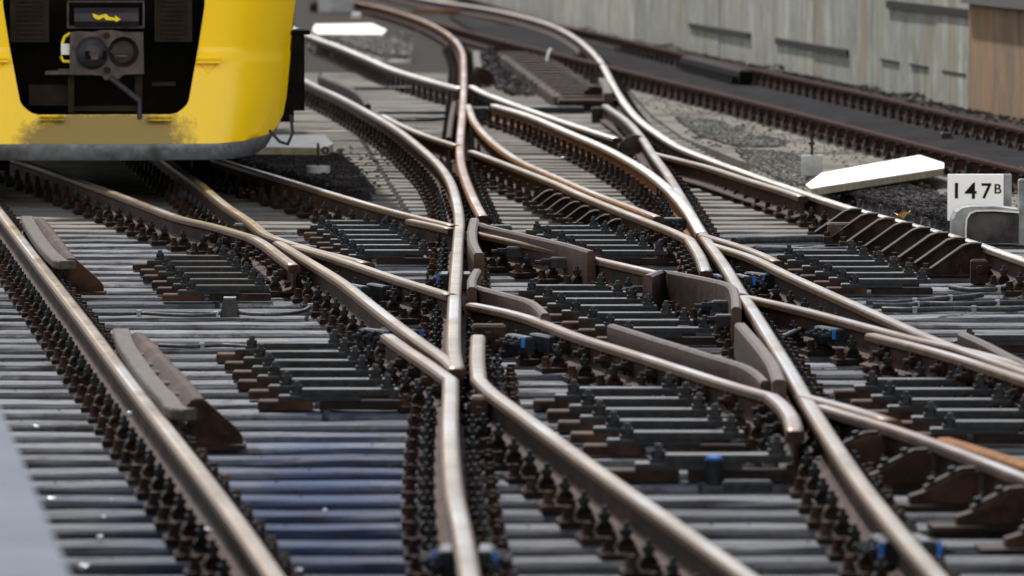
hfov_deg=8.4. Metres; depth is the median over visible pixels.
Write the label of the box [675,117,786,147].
gravel
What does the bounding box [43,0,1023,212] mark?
ground
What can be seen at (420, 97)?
timber sleeper
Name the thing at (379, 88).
cable
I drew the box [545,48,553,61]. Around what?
pipe
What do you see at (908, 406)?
tie bar
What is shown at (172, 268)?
tie bar
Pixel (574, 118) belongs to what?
timber sleeper
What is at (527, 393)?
timber sleeper
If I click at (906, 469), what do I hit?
wedge brace
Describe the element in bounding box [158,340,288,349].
cable
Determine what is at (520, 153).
timber sleeper
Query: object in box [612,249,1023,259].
timber sleeper
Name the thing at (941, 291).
timber sleeper
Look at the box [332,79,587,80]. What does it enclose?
timber sleeper
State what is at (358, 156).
timber sleeper
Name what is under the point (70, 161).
timber sleeper
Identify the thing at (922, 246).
rail brace
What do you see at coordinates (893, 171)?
marker board
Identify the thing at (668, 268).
timber sleeper
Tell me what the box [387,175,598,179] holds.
timber sleeper
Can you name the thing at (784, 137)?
gravel
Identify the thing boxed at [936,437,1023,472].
rail
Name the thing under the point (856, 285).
tie bar
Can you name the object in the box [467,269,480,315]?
check plate
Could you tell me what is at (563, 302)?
tie bar
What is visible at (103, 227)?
timber sleeper
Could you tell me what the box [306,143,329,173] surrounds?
ring marker
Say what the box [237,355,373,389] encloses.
tie bar
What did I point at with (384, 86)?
timber sleeper
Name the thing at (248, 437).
timber sleeper
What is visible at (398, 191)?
timber sleeper
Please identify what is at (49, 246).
check rail
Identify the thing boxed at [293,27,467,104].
rail
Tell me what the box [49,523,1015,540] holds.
timber sleeper
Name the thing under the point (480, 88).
timber sleeper
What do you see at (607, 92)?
check plate
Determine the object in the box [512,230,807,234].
timber sleeper
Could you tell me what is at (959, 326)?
timber sleeper
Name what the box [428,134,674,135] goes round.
timber sleeper
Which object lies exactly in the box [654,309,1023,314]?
timber sleeper
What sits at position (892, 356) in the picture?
rail
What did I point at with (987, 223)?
steel guard
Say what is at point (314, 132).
timber sleeper
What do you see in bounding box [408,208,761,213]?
timber sleeper
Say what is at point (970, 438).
timber sleeper
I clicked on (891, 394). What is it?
tie bar
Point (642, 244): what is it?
tie bar
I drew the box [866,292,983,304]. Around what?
cable
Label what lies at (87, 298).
timber sleeper
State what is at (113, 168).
timber sleeper
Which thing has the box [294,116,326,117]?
timber sleeper
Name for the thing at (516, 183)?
rail
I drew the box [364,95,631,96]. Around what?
timber sleeper
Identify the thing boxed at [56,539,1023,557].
timber sleeper
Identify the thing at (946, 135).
track box
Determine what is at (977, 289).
cable
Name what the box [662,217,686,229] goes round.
distance block
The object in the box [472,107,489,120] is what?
distance block
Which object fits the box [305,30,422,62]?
gravel
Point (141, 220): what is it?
rail
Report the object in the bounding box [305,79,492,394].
rail
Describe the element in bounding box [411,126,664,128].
timber sleeper
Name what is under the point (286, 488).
timber sleeper
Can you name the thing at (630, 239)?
tie bar
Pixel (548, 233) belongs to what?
tie bar
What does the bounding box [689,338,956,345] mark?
timber sleeper
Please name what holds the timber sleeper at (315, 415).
on the ground
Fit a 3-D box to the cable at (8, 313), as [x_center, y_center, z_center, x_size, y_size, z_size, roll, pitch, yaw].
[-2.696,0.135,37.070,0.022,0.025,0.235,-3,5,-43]
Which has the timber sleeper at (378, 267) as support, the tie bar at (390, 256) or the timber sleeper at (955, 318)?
the tie bar at (390, 256)
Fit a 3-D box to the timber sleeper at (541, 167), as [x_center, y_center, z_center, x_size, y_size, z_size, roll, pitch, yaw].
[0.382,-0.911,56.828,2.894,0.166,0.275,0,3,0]
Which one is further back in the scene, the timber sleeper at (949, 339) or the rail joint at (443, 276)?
the rail joint at (443, 276)
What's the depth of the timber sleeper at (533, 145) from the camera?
61.59 m
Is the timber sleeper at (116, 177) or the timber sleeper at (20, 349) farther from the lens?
the timber sleeper at (116, 177)
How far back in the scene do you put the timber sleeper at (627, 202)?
50.62 m
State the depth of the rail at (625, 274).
40.28 m
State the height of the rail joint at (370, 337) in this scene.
0.085 m
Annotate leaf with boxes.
[895,210,910,218]
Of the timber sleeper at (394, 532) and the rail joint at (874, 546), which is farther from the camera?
the timber sleeper at (394, 532)
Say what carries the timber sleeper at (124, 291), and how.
on the ground
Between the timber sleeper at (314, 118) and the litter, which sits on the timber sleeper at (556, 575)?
the litter
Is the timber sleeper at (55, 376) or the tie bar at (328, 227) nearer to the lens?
the timber sleeper at (55, 376)
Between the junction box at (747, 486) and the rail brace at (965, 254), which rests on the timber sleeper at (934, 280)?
the rail brace at (965, 254)
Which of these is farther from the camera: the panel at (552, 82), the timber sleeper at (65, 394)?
the panel at (552, 82)
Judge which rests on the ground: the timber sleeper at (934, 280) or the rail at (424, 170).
the timber sleeper at (934, 280)
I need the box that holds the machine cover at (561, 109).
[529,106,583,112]
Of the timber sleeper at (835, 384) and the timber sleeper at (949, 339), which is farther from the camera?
the timber sleeper at (949, 339)
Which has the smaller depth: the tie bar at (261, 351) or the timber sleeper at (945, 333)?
the tie bar at (261, 351)
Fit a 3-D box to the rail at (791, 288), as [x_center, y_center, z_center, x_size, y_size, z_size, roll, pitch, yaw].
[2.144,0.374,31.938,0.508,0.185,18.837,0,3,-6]
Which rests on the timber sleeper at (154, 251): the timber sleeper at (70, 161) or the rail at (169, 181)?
the rail at (169, 181)
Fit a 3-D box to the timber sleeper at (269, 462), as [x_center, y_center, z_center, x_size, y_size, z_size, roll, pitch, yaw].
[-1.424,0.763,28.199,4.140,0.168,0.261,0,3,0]
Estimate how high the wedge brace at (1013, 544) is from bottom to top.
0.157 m
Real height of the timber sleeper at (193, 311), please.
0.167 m
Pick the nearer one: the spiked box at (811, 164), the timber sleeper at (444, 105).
the spiked box at (811, 164)
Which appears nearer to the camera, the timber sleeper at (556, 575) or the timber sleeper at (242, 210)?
the timber sleeper at (556, 575)
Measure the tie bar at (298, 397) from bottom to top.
0.154 m
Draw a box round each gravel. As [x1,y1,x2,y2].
[184,144,389,200]
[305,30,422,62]
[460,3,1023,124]
[472,52,540,96]
[628,91,1017,207]
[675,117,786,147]
[735,148,817,190]
[805,176,949,232]
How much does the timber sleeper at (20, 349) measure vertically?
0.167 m
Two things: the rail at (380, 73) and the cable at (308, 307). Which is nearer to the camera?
the cable at (308, 307)
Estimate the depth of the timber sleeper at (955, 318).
37.22 m
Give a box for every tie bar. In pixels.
[133,245,228,269]
[140,251,235,275]
[143,256,242,281]
[152,262,250,287]
[157,268,260,294]
[162,274,270,300]
[216,329,346,361]
[224,338,351,370]
[232,346,361,379]
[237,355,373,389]
[248,364,386,399]
[258,374,400,409]
[297,213,379,233]
[304,216,390,238]
[309,220,397,243]
[316,225,405,248]
[319,230,410,251]
[332,235,423,258]
[348,240,430,264]
[509,274,610,299]
[520,216,600,235]
[533,280,626,305]
[533,372,679,409]
[536,221,612,239]
[542,287,642,313]
[547,382,700,420]
[550,294,658,321]
[551,226,626,242]
[558,393,713,431]
[562,301,677,329]
[567,231,637,245]
[570,403,730,443]
[578,308,695,336]
[579,236,649,257]
[583,415,746,455]
[595,241,667,264]
[596,315,715,344]
[607,435,795,481]
[774,240,859,262]
[783,245,871,269]
[787,251,887,275]
[800,256,901,281]
[813,262,918,287]
[826,268,932,294]
[833,364,970,399]
[850,374,992,409]
[867,384,1010,419]
[900,394,1023,431]
[916,412,1023,443]
[952,327,1023,353]
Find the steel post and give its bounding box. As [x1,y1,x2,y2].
[1018,179,1023,244]
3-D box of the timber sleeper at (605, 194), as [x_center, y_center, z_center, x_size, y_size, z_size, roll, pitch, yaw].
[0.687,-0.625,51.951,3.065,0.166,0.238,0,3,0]
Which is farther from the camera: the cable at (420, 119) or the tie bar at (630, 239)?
the cable at (420, 119)
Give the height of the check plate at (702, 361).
0.170 m
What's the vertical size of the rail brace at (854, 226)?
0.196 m
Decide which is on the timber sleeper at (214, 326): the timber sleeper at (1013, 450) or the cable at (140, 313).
the cable at (140, 313)
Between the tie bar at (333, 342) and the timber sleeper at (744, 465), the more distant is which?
the tie bar at (333, 342)
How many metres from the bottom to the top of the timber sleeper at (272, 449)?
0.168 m
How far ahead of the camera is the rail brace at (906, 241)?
42.77 m
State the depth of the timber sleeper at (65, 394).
31.75 m
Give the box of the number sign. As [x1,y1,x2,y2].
[947,174,1011,220]
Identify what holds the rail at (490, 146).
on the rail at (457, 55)
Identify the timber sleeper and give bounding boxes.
[0,182,386,185]
[0,186,388,189]
[0,190,390,192]
[0,193,393,196]
[0,197,395,200]
[0,282,156,288]
[0,288,161,295]
[0,294,209,301]
[0,301,216,308]
[0,309,308,315]
[0,315,397,321]
[0,322,577,330]
[0,330,595,338]
[0,338,595,344]
[0,345,493,354]
[0,354,1023,362]
[0,362,224,371]
[0,371,232,380]
[0,380,237,389]
[0,389,248,399]
[0,399,316,409]
[1,409,323,421]
[3,201,397,204]
[6,420,557,432]
[7,204,400,207]
[9,208,402,212]
[11,432,570,442]
[13,212,295,216]
[15,443,652,455]
[16,216,312,221]
[20,221,317,225]
[20,454,650,468]
[26,160,372,162]
[26,467,797,494]
[31,480,697,495]
[36,163,374,166]
[37,495,907,510]
[43,509,963,524]
[48,166,376,169]
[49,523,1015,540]
[50,225,309,229]
[54,230,303,234]
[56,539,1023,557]
[57,169,378,172]
[57,234,806,239]
[61,239,308,243]
[63,556,1023,575]
[65,173,380,175]
[65,244,315,249]
[70,249,185,254]
[71,575,1023,575]
[73,254,611,259]
[74,175,382,179]
[78,260,375,265]
[82,179,384,181]
[83,265,427,270]
[90,271,142,276]
[97,277,142,281]
[110,158,368,160]
[210,287,1001,301]
[213,295,1017,308]
[220,301,312,308]
[238,138,359,141]
[258,271,918,276]
[260,136,357,137]
[263,276,969,283]
[269,282,984,287]
[274,131,352,133]
[275,134,355,135]
[276,127,344,129]
[276,129,348,130]
[278,124,341,126]
[279,122,337,124]
[280,119,334,122]
[294,110,315,111]
[294,112,319,113]
[294,114,323,115]
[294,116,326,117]
[294,118,330,119]
[317,388,852,408]
[322,73,447,75]
[323,75,447,76]
[324,399,849,421]
[327,76,447,77]
[329,409,557,421]
[330,77,447,78]
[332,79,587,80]
[332,142,360,143]
[332,149,365,151]
[333,144,362,146]
[333,146,363,148]
[337,81,447,82]
[342,83,485,84]
[343,152,367,154]
[345,155,369,157]
[347,85,492,86]
[357,88,494,90]
[359,90,627,91]
[360,91,628,93]
[361,93,630,94]
[362,136,678,139]
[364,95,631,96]
[364,139,681,141]
[365,96,633,98]
[365,141,686,144]
[367,99,633,100]
[367,143,691,146]
[368,146,695,149]
[369,101,636,102]
[369,102,637,104]
[370,104,638,105]
[370,149,699,152]
[371,105,641,107]
[371,107,643,109]
[371,109,644,111]
[372,151,704,155]
[373,112,646,113]
[374,155,709,157]
[376,157,714,160]
[377,114,648,115]
[377,160,719,163]
[379,163,727,166]
[381,166,735,169]
[383,169,588,172]
[385,172,593,176]
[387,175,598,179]
[389,116,650,118]
[389,179,685,182]
[392,182,692,186]
[393,118,652,119]
[394,185,702,189]
[396,189,711,193]
[398,120,655,121]
[398,193,721,196]
[400,122,658,124]
[401,197,731,200]
[403,201,740,204]
[404,124,661,126]
[406,204,752,209]
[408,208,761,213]
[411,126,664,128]
[411,212,773,216]
[416,129,667,130]
[420,131,671,133]
[426,217,783,221]
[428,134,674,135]
[492,362,858,369]
[502,221,796,225]
[504,370,866,380]
[511,225,807,229]
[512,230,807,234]
[517,380,864,388]
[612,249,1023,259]
[635,265,904,270]
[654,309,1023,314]
[659,314,1023,322]
[678,322,1023,329]
[684,345,803,354]
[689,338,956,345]
[696,329,1023,337]
[704,482,915,495]
[729,240,1014,244]
[731,434,1023,444]
[741,244,1023,249]
[741,456,1023,467]
[759,445,1023,455]
[768,254,1023,259]
[855,301,1023,308]
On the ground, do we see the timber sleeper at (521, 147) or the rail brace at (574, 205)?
the timber sleeper at (521, 147)
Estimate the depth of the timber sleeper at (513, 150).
60.37 m
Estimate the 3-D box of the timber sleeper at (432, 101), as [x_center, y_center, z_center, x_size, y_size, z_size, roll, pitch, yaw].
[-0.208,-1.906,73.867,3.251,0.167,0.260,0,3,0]
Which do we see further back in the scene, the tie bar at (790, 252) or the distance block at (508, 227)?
the distance block at (508, 227)
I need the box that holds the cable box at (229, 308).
[220,297,239,316]
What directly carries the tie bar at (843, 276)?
on the timber sleeper at (941, 291)
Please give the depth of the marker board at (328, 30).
103.33 m
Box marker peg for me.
[705,456,722,485]
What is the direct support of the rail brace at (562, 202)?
attached to the rail at (516, 183)
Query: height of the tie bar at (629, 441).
0.162 m
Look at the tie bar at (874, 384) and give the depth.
31.18 m
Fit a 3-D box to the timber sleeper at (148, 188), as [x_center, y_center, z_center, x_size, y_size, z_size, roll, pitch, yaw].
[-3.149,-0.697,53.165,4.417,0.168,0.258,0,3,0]
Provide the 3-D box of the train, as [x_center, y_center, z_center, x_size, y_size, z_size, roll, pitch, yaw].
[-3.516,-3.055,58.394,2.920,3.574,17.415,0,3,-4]
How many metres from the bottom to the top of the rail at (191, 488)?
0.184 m
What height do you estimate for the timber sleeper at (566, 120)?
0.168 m
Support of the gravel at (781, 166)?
on the ground
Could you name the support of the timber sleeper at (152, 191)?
on the ground
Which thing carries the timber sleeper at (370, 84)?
on the ground
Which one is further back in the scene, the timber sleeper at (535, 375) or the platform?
the timber sleeper at (535, 375)
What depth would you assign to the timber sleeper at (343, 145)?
61.59 m
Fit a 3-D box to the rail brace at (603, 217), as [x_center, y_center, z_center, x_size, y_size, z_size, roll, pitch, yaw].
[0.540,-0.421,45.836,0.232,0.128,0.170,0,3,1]
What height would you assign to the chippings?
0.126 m
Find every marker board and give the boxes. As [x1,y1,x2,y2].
[256,135,332,154]
[313,23,385,37]
[806,155,943,194]
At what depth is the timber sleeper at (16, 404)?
31.11 m
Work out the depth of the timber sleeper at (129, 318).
37.21 m
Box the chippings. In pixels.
[3,224,1021,575]
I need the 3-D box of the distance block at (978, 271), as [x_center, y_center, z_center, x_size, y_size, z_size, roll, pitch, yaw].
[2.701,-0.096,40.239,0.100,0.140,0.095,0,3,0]
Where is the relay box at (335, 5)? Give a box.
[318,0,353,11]
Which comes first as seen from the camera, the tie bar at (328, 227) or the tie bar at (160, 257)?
the tie bar at (160, 257)
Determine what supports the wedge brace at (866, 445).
on the timber sleeper at (232, 473)
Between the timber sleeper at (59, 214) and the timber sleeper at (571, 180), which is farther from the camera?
the timber sleeper at (571, 180)
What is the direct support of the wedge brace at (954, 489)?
on the timber sleeper at (124, 516)
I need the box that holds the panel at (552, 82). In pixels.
[498,52,617,110]
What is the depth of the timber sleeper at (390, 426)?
29.90 m
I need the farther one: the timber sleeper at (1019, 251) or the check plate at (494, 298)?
the timber sleeper at (1019, 251)
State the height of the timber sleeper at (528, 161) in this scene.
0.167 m
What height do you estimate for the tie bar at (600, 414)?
0.162 m
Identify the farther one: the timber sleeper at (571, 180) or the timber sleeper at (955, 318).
the timber sleeper at (571, 180)
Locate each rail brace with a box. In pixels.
[522,189,553,207]
[530,193,561,211]
[538,197,569,216]
[547,201,578,220]
[556,205,588,224]
[566,209,598,224]
[577,214,609,226]
[600,218,620,232]
[807,208,861,234]
[823,212,877,243]
[839,217,895,246]
[856,222,912,253]
[873,226,930,259]
[890,231,948,264]
[906,237,965,270]
[921,242,981,276]
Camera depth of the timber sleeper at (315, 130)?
65.26 m
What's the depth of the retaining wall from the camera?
79.80 m
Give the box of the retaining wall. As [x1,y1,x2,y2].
[439,0,1023,122]
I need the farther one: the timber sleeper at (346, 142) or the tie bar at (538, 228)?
the timber sleeper at (346, 142)
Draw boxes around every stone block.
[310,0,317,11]
[351,12,360,17]
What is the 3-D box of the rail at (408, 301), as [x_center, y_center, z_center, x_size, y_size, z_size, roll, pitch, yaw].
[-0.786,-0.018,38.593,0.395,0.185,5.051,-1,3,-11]
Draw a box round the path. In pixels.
[630,90,1017,244]
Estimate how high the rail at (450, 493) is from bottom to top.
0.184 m
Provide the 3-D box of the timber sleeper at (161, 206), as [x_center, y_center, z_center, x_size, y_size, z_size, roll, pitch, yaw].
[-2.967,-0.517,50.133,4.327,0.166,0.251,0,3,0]
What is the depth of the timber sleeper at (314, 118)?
68.28 m
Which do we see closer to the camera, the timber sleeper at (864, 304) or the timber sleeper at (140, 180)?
the timber sleeper at (864, 304)
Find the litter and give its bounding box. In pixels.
[75,563,88,569]
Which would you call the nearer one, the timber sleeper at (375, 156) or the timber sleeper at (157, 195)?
the timber sleeper at (157, 195)
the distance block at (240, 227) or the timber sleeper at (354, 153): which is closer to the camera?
the distance block at (240, 227)
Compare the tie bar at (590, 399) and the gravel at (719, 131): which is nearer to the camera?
the tie bar at (590, 399)
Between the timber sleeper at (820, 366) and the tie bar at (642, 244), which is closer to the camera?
the timber sleeper at (820, 366)
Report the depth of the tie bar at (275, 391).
31.18 m
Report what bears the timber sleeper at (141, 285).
on the ground
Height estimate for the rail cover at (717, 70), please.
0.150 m
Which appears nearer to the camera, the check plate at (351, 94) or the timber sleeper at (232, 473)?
the timber sleeper at (232, 473)
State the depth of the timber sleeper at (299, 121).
67.68 m
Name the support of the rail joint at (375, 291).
attached to the rail at (408, 301)
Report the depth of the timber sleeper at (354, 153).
59.75 m
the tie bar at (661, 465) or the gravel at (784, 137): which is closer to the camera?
the tie bar at (661, 465)
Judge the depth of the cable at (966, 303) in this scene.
37.67 m
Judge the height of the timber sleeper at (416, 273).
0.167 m
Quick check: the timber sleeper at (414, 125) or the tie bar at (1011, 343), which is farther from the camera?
the timber sleeper at (414, 125)
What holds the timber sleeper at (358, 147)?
on the ground
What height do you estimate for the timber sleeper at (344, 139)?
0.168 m
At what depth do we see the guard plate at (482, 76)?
78.59 m
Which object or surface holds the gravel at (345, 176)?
on the ground
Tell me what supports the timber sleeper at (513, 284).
on the ground
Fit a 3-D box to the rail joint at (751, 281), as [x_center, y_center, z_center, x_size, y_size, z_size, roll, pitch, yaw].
[1.218,-0.029,38.678,0.300,0.085,0.288,-1,3,-11]
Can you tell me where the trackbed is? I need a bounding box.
[449,16,1023,167]
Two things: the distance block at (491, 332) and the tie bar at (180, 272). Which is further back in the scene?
the tie bar at (180, 272)
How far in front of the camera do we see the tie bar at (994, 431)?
28.75 m
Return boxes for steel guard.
[950,204,1018,242]
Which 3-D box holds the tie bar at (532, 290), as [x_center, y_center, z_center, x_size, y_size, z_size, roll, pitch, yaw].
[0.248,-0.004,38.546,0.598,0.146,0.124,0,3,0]
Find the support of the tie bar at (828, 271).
on the timber sleeper at (513, 284)
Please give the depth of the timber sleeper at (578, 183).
53.69 m
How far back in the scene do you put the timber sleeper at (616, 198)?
51.25 m
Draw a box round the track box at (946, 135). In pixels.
[940,132,952,138]
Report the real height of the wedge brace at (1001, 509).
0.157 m
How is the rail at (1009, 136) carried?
on the trackbed
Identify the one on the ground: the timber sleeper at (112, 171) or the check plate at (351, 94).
the timber sleeper at (112, 171)
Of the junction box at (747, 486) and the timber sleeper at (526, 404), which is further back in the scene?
the timber sleeper at (526, 404)
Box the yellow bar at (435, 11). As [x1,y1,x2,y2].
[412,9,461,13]
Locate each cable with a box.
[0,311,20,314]
[93,310,221,317]
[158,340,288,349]
[237,303,312,315]
[351,87,416,89]
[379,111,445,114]
[396,117,444,121]
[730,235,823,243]
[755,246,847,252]
[782,327,803,338]
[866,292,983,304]
[873,300,1023,307]
[881,306,1023,313]
[948,279,1015,292]
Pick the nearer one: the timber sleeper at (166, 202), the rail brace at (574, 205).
the rail brace at (574, 205)
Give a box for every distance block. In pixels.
[233,223,247,232]
[470,395,487,426]
[471,323,505,352]
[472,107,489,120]
[490,225,511,229]
[591,107,602,122]
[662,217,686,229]
[827,222,848,235]
[970,259,987,283]
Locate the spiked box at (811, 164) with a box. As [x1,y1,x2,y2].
[801,133,822,175]
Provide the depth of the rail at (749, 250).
40.62 m
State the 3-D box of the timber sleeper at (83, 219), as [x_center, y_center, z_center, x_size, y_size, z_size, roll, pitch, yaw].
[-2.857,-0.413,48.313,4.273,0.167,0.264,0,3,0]
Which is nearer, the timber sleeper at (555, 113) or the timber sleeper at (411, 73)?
the timber sleeper at (555, 113)
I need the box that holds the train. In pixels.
[0,0,309,170]
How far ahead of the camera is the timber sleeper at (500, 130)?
65.26 m
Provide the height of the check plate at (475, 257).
0.170 m
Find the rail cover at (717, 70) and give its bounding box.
[675,56,752,82]
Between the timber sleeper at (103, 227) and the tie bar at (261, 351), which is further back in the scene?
the timber sleeper at (103, 227)
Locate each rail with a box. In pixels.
[0,160,312,295]
[0,198,303,575]
[21,216,105,294]
[112,328,245,449]
[118,160,374,267]
[172,159,466,253]
[265,241,472,401]
[291,245,464,323]
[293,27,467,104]
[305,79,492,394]
[351,334,516,575]
[354,1,503,232]
[357,0,1023,193]
[379,114,461,163]
[393,0,1023,299]
[405,219,454,251]
[449,0,1023,150]
[459,335,758,575]
[464,231,746,323]
[465,104,664,223]
[465,150,712,277]
[465,303,820,470]
[467,85,633,157]
[481,104,721,244]
[599,104,959,575]
[649,152,808,218]
[699,235,784,267]
[706,243,1023,419]
[714,295,1023,373]
[795,394,903,427]
[815,405,1023,524]
[859,333,1023,431]
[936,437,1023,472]
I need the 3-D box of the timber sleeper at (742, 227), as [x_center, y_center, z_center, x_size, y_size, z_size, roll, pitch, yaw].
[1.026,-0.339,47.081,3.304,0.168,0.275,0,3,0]
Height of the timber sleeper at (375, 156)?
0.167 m
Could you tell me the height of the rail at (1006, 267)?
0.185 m
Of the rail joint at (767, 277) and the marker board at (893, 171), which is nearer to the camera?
the rail joint at (767, 277)
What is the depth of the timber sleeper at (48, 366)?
33.55 m
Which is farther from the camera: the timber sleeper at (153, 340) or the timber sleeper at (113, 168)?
the timber sleeper at (113, 168)
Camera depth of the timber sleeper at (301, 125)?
66.45 m
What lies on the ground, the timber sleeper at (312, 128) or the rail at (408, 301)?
the timber sleeper at (312, 128)
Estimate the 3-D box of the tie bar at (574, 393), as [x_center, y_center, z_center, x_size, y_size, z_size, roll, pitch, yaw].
[0.424,0.452,30.629,0.662,0.162,0.136,0,3,1]
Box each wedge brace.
[796,430,880,471]
[868,447,930,490]
[896,466,978,510]
[927,485,1023,531]
[975,525,1023,554]
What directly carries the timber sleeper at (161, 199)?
on the ground
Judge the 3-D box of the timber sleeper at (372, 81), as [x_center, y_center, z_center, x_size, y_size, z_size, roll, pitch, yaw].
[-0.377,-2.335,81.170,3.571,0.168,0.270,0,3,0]
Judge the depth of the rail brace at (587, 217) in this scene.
46.42 m
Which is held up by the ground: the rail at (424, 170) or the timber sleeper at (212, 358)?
the timber sleeper at (212, 358)
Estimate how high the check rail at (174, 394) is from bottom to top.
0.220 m
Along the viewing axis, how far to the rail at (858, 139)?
65.93 m
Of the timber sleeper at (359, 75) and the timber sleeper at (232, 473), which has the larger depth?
the timber sleeper at (359, 75)
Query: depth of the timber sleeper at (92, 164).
57.32 m
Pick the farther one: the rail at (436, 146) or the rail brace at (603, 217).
the rail at (436, 146)
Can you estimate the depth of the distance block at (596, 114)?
66.86 m
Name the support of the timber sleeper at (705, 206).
on the ground
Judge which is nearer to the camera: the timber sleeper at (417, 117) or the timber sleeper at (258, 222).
the timber sleeper at (258, 222)
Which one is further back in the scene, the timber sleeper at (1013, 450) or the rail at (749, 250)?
the rail at (749, 250)
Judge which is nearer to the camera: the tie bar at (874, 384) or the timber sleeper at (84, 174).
the tie bar at (874, 384)
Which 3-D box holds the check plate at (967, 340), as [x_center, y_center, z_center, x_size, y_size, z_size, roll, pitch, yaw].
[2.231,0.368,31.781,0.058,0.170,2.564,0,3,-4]
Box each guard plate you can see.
[471,68,493,83]
[583,86,601,94]
[621,135,641,153]
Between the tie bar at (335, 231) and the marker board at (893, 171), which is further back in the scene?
the marker board at (893, 171)
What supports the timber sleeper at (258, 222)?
on the ground
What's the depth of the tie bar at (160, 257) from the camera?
41.54 m
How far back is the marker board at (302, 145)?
57.42 m
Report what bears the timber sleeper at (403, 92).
on the ground
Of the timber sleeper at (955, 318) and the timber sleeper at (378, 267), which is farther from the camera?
the timber sleeper at (378, 267)
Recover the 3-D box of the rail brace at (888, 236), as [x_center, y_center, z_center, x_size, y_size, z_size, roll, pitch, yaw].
[2.331,-0.313,43.399,0.372,0.196,0.170,0,3,1]
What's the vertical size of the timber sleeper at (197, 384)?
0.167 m
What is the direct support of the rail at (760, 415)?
on the timber sleeper at (526, 404)
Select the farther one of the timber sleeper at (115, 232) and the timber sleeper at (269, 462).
the timber sleeper at (115, 232)
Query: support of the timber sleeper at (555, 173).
on the ground
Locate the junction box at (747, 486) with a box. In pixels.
[722,480,772,492]
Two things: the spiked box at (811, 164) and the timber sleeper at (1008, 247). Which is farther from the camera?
the spiked box at (811, 164)
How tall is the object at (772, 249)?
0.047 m
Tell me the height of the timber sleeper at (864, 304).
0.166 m
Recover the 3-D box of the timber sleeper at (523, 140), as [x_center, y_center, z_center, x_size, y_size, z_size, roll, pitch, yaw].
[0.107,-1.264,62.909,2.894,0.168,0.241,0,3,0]
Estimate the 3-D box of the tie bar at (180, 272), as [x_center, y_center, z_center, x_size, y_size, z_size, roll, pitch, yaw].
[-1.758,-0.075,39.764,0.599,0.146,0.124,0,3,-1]
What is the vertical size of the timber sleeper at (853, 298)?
0.168 m
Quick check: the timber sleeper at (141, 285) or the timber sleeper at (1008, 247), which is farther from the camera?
the timber sleeper at (1008, 247)
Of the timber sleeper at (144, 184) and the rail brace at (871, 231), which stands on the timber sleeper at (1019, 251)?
the rail brace at (871, 231)
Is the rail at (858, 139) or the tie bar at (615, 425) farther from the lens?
the rail at (858, 139)
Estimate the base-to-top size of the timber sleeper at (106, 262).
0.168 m
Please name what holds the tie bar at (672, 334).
on the timber sleeper at (713, 350)
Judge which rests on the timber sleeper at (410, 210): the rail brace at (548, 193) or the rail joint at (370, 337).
the rail brace at (548, 193)
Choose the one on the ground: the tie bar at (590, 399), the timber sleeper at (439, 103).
the timber sleeper at (439, 103)
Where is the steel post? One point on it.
(1021, 206)
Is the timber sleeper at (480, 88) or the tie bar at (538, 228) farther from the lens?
the timber sleeper at (480, 88)
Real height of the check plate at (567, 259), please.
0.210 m
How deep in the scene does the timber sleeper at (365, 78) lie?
82.28 m
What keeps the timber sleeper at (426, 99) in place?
on the ground
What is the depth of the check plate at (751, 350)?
31.33 m
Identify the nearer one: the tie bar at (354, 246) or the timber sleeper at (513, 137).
the tie bar at (354, 246)
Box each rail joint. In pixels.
[351,283,391,300]
[351,327,426,346]
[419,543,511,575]
[429,271,482,288]
[495,333,559,354]
[712,274,761,287]
[744,272,796,288]
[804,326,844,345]
[853,533,952,566]
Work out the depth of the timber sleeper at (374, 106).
71.92 m
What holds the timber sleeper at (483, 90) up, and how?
on the ground
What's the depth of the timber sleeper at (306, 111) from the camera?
70.70 m
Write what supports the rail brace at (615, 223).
on the timber sleeper at (809, 243)
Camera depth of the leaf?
45.21 m
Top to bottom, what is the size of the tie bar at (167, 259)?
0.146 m
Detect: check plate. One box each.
[317,75,370,110]
[446,101,456,141]
[464,222,595,283]
[467,218,483,280]
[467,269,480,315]
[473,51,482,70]
[477,285,550,321]
[598,78,612,102]
[607,324,770,391]
[626,270,741,346]
[734,323,786,400]
[957,332,1023,365]
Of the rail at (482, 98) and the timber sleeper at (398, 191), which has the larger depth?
the rail at (482, 98)
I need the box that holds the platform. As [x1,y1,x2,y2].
[0,408,70,575]
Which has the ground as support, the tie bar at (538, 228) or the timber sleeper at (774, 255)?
the timber sleeper at (774, 255)
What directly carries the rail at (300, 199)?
on the timber sleeper at (161, 206)
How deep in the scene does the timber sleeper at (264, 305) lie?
38.43 m
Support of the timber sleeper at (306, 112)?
on the ground
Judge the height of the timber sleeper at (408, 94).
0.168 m
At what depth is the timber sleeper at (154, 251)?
43.92 m
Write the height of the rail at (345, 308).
0.184 m
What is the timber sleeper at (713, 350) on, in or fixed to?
on the ground
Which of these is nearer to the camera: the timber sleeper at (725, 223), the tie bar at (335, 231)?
the tie bar at (335, 231)

